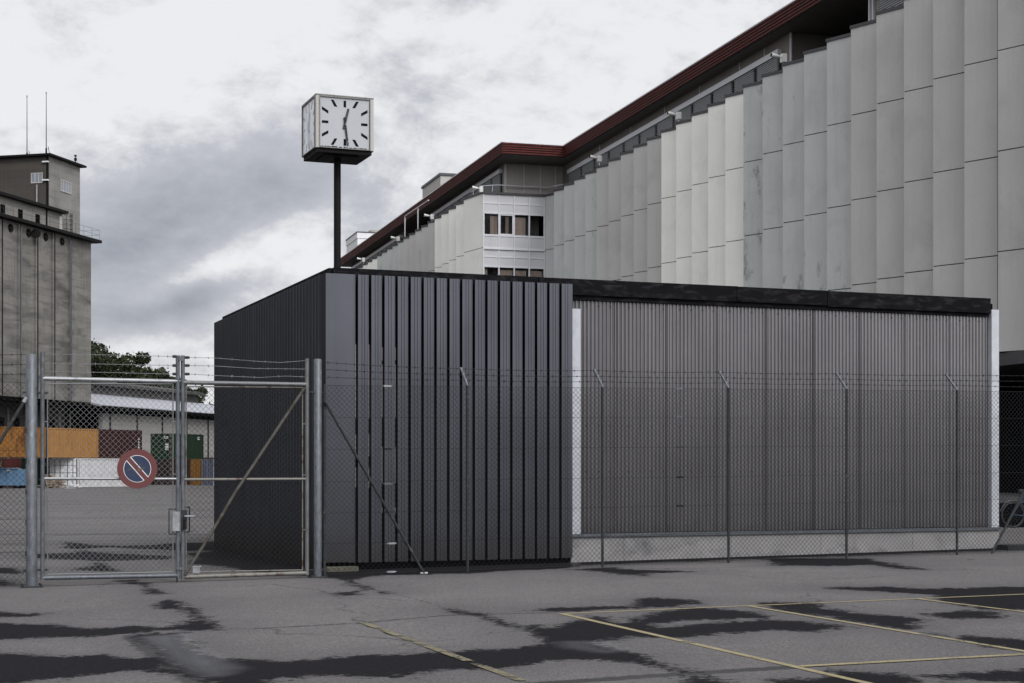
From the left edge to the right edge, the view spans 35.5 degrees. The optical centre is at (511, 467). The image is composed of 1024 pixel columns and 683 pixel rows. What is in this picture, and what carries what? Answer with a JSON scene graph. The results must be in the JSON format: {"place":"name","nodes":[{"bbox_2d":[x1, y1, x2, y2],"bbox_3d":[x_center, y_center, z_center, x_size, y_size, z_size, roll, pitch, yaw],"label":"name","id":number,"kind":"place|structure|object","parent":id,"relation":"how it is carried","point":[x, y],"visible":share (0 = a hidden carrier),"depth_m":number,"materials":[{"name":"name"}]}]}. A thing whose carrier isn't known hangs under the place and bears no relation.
{"place":"outdoors","nodes":[
{"label":"outdoors","id":0,"kind":"place"},
{"bbox_2d":[0,426,45,457],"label":"shipping container","id":1,"kind":"object","parent":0,"point":[19,454],"visible":0.48,"depth_m":133.94,"materials":[{"name":"orange metal"}]},
{"bbox_2d":[65,382,213,459],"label":"concrete warehouse","id":2,"kind":"structure","parent":0,"point":[136,415],"depth_m":195.84,"materials":[{"name":"white concrete"}]},
{"bbox_2d":[0,0,792,403],"label":"sky","id":3,"kind":"structure","parent":0,"point":[200,195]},
{"bbox_2d":[0,484,1023,682],"bbox_3d":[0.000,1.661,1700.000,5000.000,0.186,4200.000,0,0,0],"label":"ground","id":4,"kind":"structure","parent":0,"point":[292,629],"depth_m":18.10,"materials":[{"name":"grey asphalt"}]},
{"bbox_2d":[0,468,25,487],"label":"skip","id":5,"kind":"object","parent":4,"relation":"on","point":[4,474],"visible":0.58,"depth_m":134.26,"materials":[{"name":"blue paint"}]},
{"bbox_2d":[4,458,21,486],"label":"shipping container","id":6,"kind":"object","parent":4,"relation":"on","point":[14,462],"visible":0.14,"depth_m":141.93,"materials":[{"name":"red metal"}]},
{"bbox_2d":[5,459,17,467],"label":"door","id":7,"kind":"structure","parent":6,"relation":"in","point":[8,462],"depth_m":141.92,"materials":[{"name":"red paint"}]},
{"bbox_2d":[18,459,21,468],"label":"door","id":8,"kind":"structure","parent":6,"relation":"in","point":[19,461],"depth_m":141.96,"materials":[{"name":"red paint"}]},
{"bbox_2d":[0,353,27,585],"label":"chain link fence","id":9,"kind":"object","parent":4,"relation":"on","point":[15,416],"visible":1,"depth_m":23.33,"materials":[{"name":"metal"}]},
{"bbox_2d":[20,354,47,587],"bbox_3d":[-7.000,0.046,23.455,0.389,3.417,0.264,0,0,-21],"label":"gate post","id":10,"kind":"object","parent":4,"relation":"on","point":[31,569],"visible":1,"depth_m":23.37,"materials":[{"name":"metal"}]},
{"bbox_2d":[40,352,182,582],"bbox_3d":[-5.955,0.023,23.841,2.064,3.447,0.094,0,0,-21],"label":"gate leaf","id":11,"kind":"object","parent":10,"relation":"attached to","point":[175,518],"visible":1,"depth_m":23.83,"materials":[{"name":"metal"}]},
{"bbox_2d":[117,449,156,488],"bbox_3d":[-5.603,0.019,23.928,0.592,0.592,0.010,0,0,-21],"label":"no parking sign","id":12,"kind":"object","parent":11,"relation":"attached to","point":[136,468],"visible":1,"depth_m":23.93,"materials":[{"name":"red metal"}]},
{"bbox_2d":[22,458,49,486],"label":"shipping container","id":13,"kind":"object","parent":4,"relation":"on","point":[38,468],"visible":0.12,"depth_m":140.98,"materials":[{"name":"metal"}]},
{"bbox_2d":[37,459,46,485],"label":"door","id":14,"kind":"structure","parent":13,"relation":"in","point":[38,461],"depth_m":140.99,"materials":[{"name":"green paint"}]},
{"bbox_2d":[0,153,101,428],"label":"grain silo","id":15,"kind":"object","parent":4,"relation":"on","point":[45,276],"visible":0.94,"depth_m":172.71,"materials":[{"name":"concrete"}]},
{"bbox_2d":[0,204,4,212],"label":"gallery window","id":16,"kind":"structure","parent":15,"relation":"in","point":[1,205],"depth_m":164.19,"materials":[{"name":"black glass"}]},
{"bbox_2d":[8,223,13,231],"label":"round window","id":17,"kind":"structure","parent":15,"relation":"in","point":[10,227],"depth_m":164.07,"materials":[{"name":"glass"}]},
{"bbox_2d":[14,418,19,426],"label":"ground floor window","id":18,"kind":"structure","parent":15,"relation":"in","point":[17,422],"depth_m":170.77,"materials":[{"name":"black glass"}]},
{"bbox_2d":[18,209,22,218],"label":"gallery window","id":19,"kind":"structure","parent":15,"relation":"in","point":[20,215],"depth_m":167.55,"materials":[{"name":"black glass"}]},
{"bbox_2d":[26,229,40,237],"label":"round window","id":20,"kind":"structure","parent":15,"relation":"in","point":[35,233],"depth_m":167.84,"materials":[{"name":"glass"}]},
{"bbox_2d":[31,172,42,182],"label":"tower window","id":21,"kind":"structure","parent":15,"relation":"in","point":[35,177],"depth_m":174.40,"materials":[{"name":"white glass"}]},
{"bbox_2d":[35,214,39,222],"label":"gallery window","id":22,"kind":"structure","parent":15,"relation":"in","point":[37,219],"depth_m":170.73,"materials":[{"name":"black glass"}]},
{"bbox_2d":[43,233,47,240],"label":"round window","id":23,"kind":"structure","parent":15,"relation":"in","point":[45,236],"depth_m":170.61,"materials":[{"name":"glass"}]},
{"bbox_2d":[45,92,49,152],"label":"mast","id":24,"kind":"object","parent":15,"relation":"on","point":[46,126],"visible":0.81,"depth_m":175.98,"materials":[{"name":"metal"}]},
{"bbox_2d":[49,420,54,427],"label":"ground floor window","id":25,"kind":"structure","parent":15,"relation":"in","point":[51,424],"depth_m":177.62,"materials":[{"name":"black glass"}]},
{"bbox_2d":[59,216,61,228],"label":"gallery door","id":26,"kind":"structure","parent":15,"relation":"in","point":[60,217],"depth_m":174.99,"materials":[{"name":"white metal"}]},
{"bbox_2d":[60,237,64,245],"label":"round window","id":27,"kind":"structure","parent":15,"relation":"in","point":[62,242],"depth_m":173.93,"materials":[{"name":"glass"}]},
{"bbox_2d":[61,180,70,193],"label":"tower window","id":28,"kind":"structure","parent":15,"relation":"in","point":[65,186],"depth_m":177.49,"materials":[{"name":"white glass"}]},
{"bbox_2d":[74,421,78,428],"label":"ground floor window","id":29,"kind":"structure","parent":15,"relation":"in","point":[76,423],"depth_m":182.68,"materials":[{"name":"black glass"}]},
{"bbox_2d":[37,474,67,487],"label":"scrap pile","id":30,"kind":"object","parent":4,"relation":"on","point":[52,484],"visible":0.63,"depth_m":135.33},
{"bbox_2d":[50,458,78,487],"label":"shipping container","id":31,"kind":"object","parent":4,"relation":"on","point":[69,467],"visible":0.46,"depth_m":139.59,"materials":[{"name":"metal"}]},
{"bbox_2d":[51,460,63,483],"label":"door","id":32,"kind":"structure","parent":31,"relation":"in","point":[59,468],"depth_m":139.59,"materials":[{"name":"grey paint"}]},
{"bbox_2d":[64,459,75,485],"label":"door","id":33,"kind":"structure","parent":31,"relation":"in","point":[69,467],"depth_m":139.62,"materials":[{"name":"grey paint"}]},
{"bbox_2d":[79,458,127,487],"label":"shipping container","id":34,"kind":"object","parent":4,"relation":"on","point":[86,465],"visible":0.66,"depth_m":142.08,"materials":[{"name":"white metal"}]},
{"bbox_2d":[46,428,97,457],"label":"shipping container","id":35,"kind":"object","parent":34,"relation":"on","point":[78,443],"visible":0.63,"depth_m":139.31,"materials":[{"name":"orange metal"}]},
{"bbox_2d":[98,429,141,457],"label":"shipping container","id":36,"kind":"object","parent":34,"relation":"on","point":[121,440],"visible":0.49,"depth_m":144.02,"materials":[{"name":"red metal"}]},
{"bbox_2d":[87,338,120,406],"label":"deciduous tree","id":37,"kind":"object","parent":4,"relation":"on","point":[99,361],"visible":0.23,"depth_m":224.48,"materials":[{"name":"green plant"}]},
{"bbox_2d":[91,351,128,382],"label":"deciduous tree","id":38,"kind":"object","parent":4,"relation":"on","point":[121,371],"visible":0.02,"depth_m":231.04,"materials":[{"name":"green plant"}]},
{"bbox_2d":[108,351,165,387],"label":"deciduous tree","id":39,"kind":"object","parent":4,"relation":"on","point":[132,370],"visible":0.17,"depth_m":226.95,"materials":[{"name":"green plant"}]},
{"bbox_2d":[136,366,175,388],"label":"deciduous tree","id":40,"kind":"object","parent":4,"relation":"on","point":[163,371],"visible":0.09,"depth_m":231.94,"materials":[{"name":"green plant"}]},
{"bbox_2d":[151,459,189,484],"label":"shipping container","id":41,"kind":"object","parent":4,"relation":"on","point":[162,466],"visible":0.34,"depth_m":160.53,"materials":[{"name":"metal"}]},
{"bbox_2d":[151,433,203,458],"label":"shipping container","id":42,"kind":"object","parent":41,"relation":"on","point":[158,449],"visible":0.62,"depth_m":160.81,"materials":[{"name":"green metal"}]},
{"bbox_2d":[162,376,186,389],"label":"deciduous tree","id":43,"kind":"object","parent":4,"relation":"on","point":[171,377],"visible":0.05,"depth_m":238.99,"materials":[{"name":"green plant"}]},
{"bbox_2d":[190,459,201,484],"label":"shipping container","id":44,"kind":"object","parent":4,"relation":"on","point":[197,464],"visible":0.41,"depth_m":157.94,"materials":[{"name":"orange metal"}]},
{"bbox_2d":[191,461,195,483],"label":"door","id":45,"kind":"structure","parent":44,"relation":"in","point":[193,470],"depth_m":158.48,"materials":[{"name":"orange paint"}]},
{"bbox_2d":[196,461,200,483],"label":"door","id":46,"kind":"structure","parent":44,"relation":"in","point":[198,464],"depth_m":157.59,"materials":[{"name":"orange paint"}]},
{"bbox_2d":[187,385,212,404],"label":"deciduous tree","id":47,"kind":"object","parent":4,"relation":"on","point":[204,390],"visible":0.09,"depth_m":261.74,"materials":[{"name":"green plant"}]},
{"bbox_2d":[202,459,213,485],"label":"shipping container","id":48,"kind":"object","parent":4,"relation":"on","point":[207,470],"visible":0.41,"depth_m":155.78,"materials":[{"name":"metal"}]},
{"bbox_2d":[203,460,207,483],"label":"door","id":49,"kind":"structure","parent":48,"relation":"in","point":[205,468],"depth_m":156.21,"materials":[{"name":"grey paint"}]},
{"bbox_2d":[208,460,211,483],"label":"door","id":50,"kind":"structure","parent":48,"relation":"in","point":[209,462],"depth_m":155.49,"materials":[{"name":"grey paint"}]},
{"bbox_2d":[304,359,327,577],"bbox_3d":[-3.073,0.011,24.967,0.349,3.411,0.224,0,0,-21],"label":"gate post","id":51,"kind":"object","parent":4,"relation":"on","point":[317,569],"visible":1,"depth_m":24.93,"materials":[{"name":"metal"}]},
{"bbox_2d":[179,355,308,578],"bbox_3d":[-4.091,-0.004,24.527,2.021,3.388,0.170,0,0,-21],"label":"gate leaf","id":52,"kind":"object","parent":51,"relation":"attached to","point":[185,571],"visible":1,"depth_m":24.54,"materials":[{"name":"metal"}]},
{"bbox_2d":[326,566,358,571],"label":"concrete block","id":53,"kind":"structure","parent":4,"relation":"on","point":[335,569],"depth_m":26.34,"materials":[{"name":"grey concrete"}]},
{"bbox_2d":[360,622,527,680],"bbox_3d":[-0.732,1.684,14.921,0.090,0.021,5.622,0,0,-19],"label":"parking line","id":54,"kind":"object","parent":4,"relation":"on","point":[492,669],"visible":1,"depth_m":14.47,"materials":[{"name":"yellow paint"}]},
{"bbox_2d":[214,267,1001,569],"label":"metal shed","id":55,"kind":"structure","parent":4,"relation":"on","point":[427,321],"depth_m":28.96,"materials":[{"name":"metal"}]},
{"bbox_2d":[301,93,373,267],"bbox_3d":[-2.970,-4.744,27.200,1.028,2.937,1.028,0,0,-21],"label":"pole clock","id":56,"kind":"object","parent":55,"relation":"on","point":[337,131],"visible":0.91,"depth_m":26.83,"materials":[{"name":"white metal"}]},
{"bbox_2d":[355,344,355,416],"bbox_3d":[-2.624,-1.443,26.771,0.022,1.234,0.011,0,0,-21],"label":"slit window","id":57,"kind":"structure","parent":55,"relation":"in","point":[355,344],"depth_m":26.77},
{"bbox_2d":[323,361,1023,575],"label":"chain link fence","id":58,"kind":"object","parent":4,"relation":"on","point":[728,476],"visible":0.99,"depth_m":27.18,"materials":[{"name":"metal"}]},
{"bbox_2d":[341,0,1023,527],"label":"office building","id":59,"kind":"structure","parent":4,"relation":"on","point":[871,146],"depth_m":69.55,"materials":[{"name":"grey concrete"}]},
{"bbox_2d":[390,236,399,240],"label":"security camera","id":60,"kind":"object","parent":59,"relation":"attached to","point":[397,238],"visible":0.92,"depth_m":125.98,"materials":[{"name":"white metal"}]},
{"bbox_2d":[424,214,433,220],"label":"security camera","id":61,"kind":"object","parent":59,"relation":"attached to","point":[431,216],"visible":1,"depth_m":114.77,"materials":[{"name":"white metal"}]},
{"bbox_2d":[472,186,482,192],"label":"security camera","id":62,"kind":"object","parent":59,"relation":"attached to","point":[480,188],"visible":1,"depth_m":102.27,"materials":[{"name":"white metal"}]},
{"bbox_2d":[490,216,496,233],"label":"window","id":63,"kind":"structure","parent":59,"relation":"in","point":[493,219],"depth_m":103.02,"materials":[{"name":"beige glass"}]},
{"bbox_2d":[500,270,511,275],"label":"window","id":64,"kind":"structure","parent":59,"relation":"in","point":[502,272],"depth_m":103.25,"materials":[{"name":"beige glass"}]},
{"bbox_2d":[500,214,513,234],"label":"window","id":65,"kind":"structure","parent":59,"relation":"in","point":[506,218],"depth_m":103.13,"materials":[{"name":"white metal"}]},
{"bbox_2d":[483,194,544,276],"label":"window frame","id":66,"kind":"structure","parent":59,"relation":"in","point":[529,214],"depth_m":103.10,"materials":[{"name":"metal"}]},
{"bbox_2d":[515,217,524,235],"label":"window","id":67,"kind":"structure","parent":59,"relation":"in","point":[519,221],"depth_m":103.50,"materials":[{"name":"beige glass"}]},
{"bbox_2d":[515,268,525,275],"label":"window","id":68,"kind":"structure","parent":59,"relation":"in","point":[517,272],"depth_m":103.50,"materials":[{"name":"beige glass"}]},
{"bbox_2d":[530,271,542,276],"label":"window","id":69,"kind":"structure","parent":59,"relation":"in","point":[532,273],"depth_m":103.81,"materials":[{"name":"beige glass"}]},
{"bbox_2d":[589,155,601,164],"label":"security camera","id":70,"kind":"object","parent":59,"relation":"attached to","point":[599,158],"visible":1,"depth_m":93.98,"materials":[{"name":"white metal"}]},
{"bbox_2d":[667,111,680,120],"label":"security camera","id":71,"kind":"object","parent":59,"relation":"attached to","point":[678,116],"visible":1,"depth_m":82.14,"materials":[{"name":"white metal"}]},
{"bbox_2d":[770,53,786,62],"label":"security camera","id":72,"kind":"object","parent":59,"relation":"attached to","point":[783,57],"visible":0.99,"depth_m":70.36,"materials":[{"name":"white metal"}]},
{"bbox_2d":[558,613,870,682],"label":"parking line","id":73,"kind":"object","parent":4,"relation":"on","point":[794,666],"visible":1,"depth_m":14.35,"materials":[{"name":"yellow paint"}]},
{"bbox_2d":[566,594,1019,613],"bbox_3d":[4.457,1.634,19.680,8.293,0.084,0.080,0,0,-19],"label":"parking line","id":74,"kind":"object","parent":4,"relation":"on","point":[791,603],"visible":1,"depth_m":19.25,"materials":[{"name":"yellow paint"}]},
{"bbox_2d":[749,606,1023,651],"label":"parking line","id":75,"kind":"object","parent":4,"relation":"on","point":[889,628],"visible":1,"depth_m":16.28,"materials":[{"name":"yellow paint"}]},
{"bbox_2d":[798,653,1022,666],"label":"parking line","id":76,"kind":"object","parent":4,"relation":"on","point":[906,660],"visible":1,"depth_m":13.61,"materials":[{"name":"yellow paint"}]},
{"bbox_2d":[915,598,1023,611],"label":"parking line","id":77,"kind":"object","parent":4,"relation":"on","point":[970,605],"visible":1,"depth_m":18.79,"materials":[{"name":"yellow paint"}]},
{"bbox_2d":[995,544,1023,550],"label":"concrete kerb","id":78,"kind":"structure","parent":4,"relation":"on","point":[1004,546],"depth_m":30.63,"materials":[{"name":"concrete"}]},
{"bbox_2d":[1000,489,1023,527],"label":"bicycle","id":79,"kind":"object","parent":4,"relation":"on","point":[1005,505],"visible":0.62,"depth_m":41.50,"materials":[{"name":"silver metal"}]}
]}

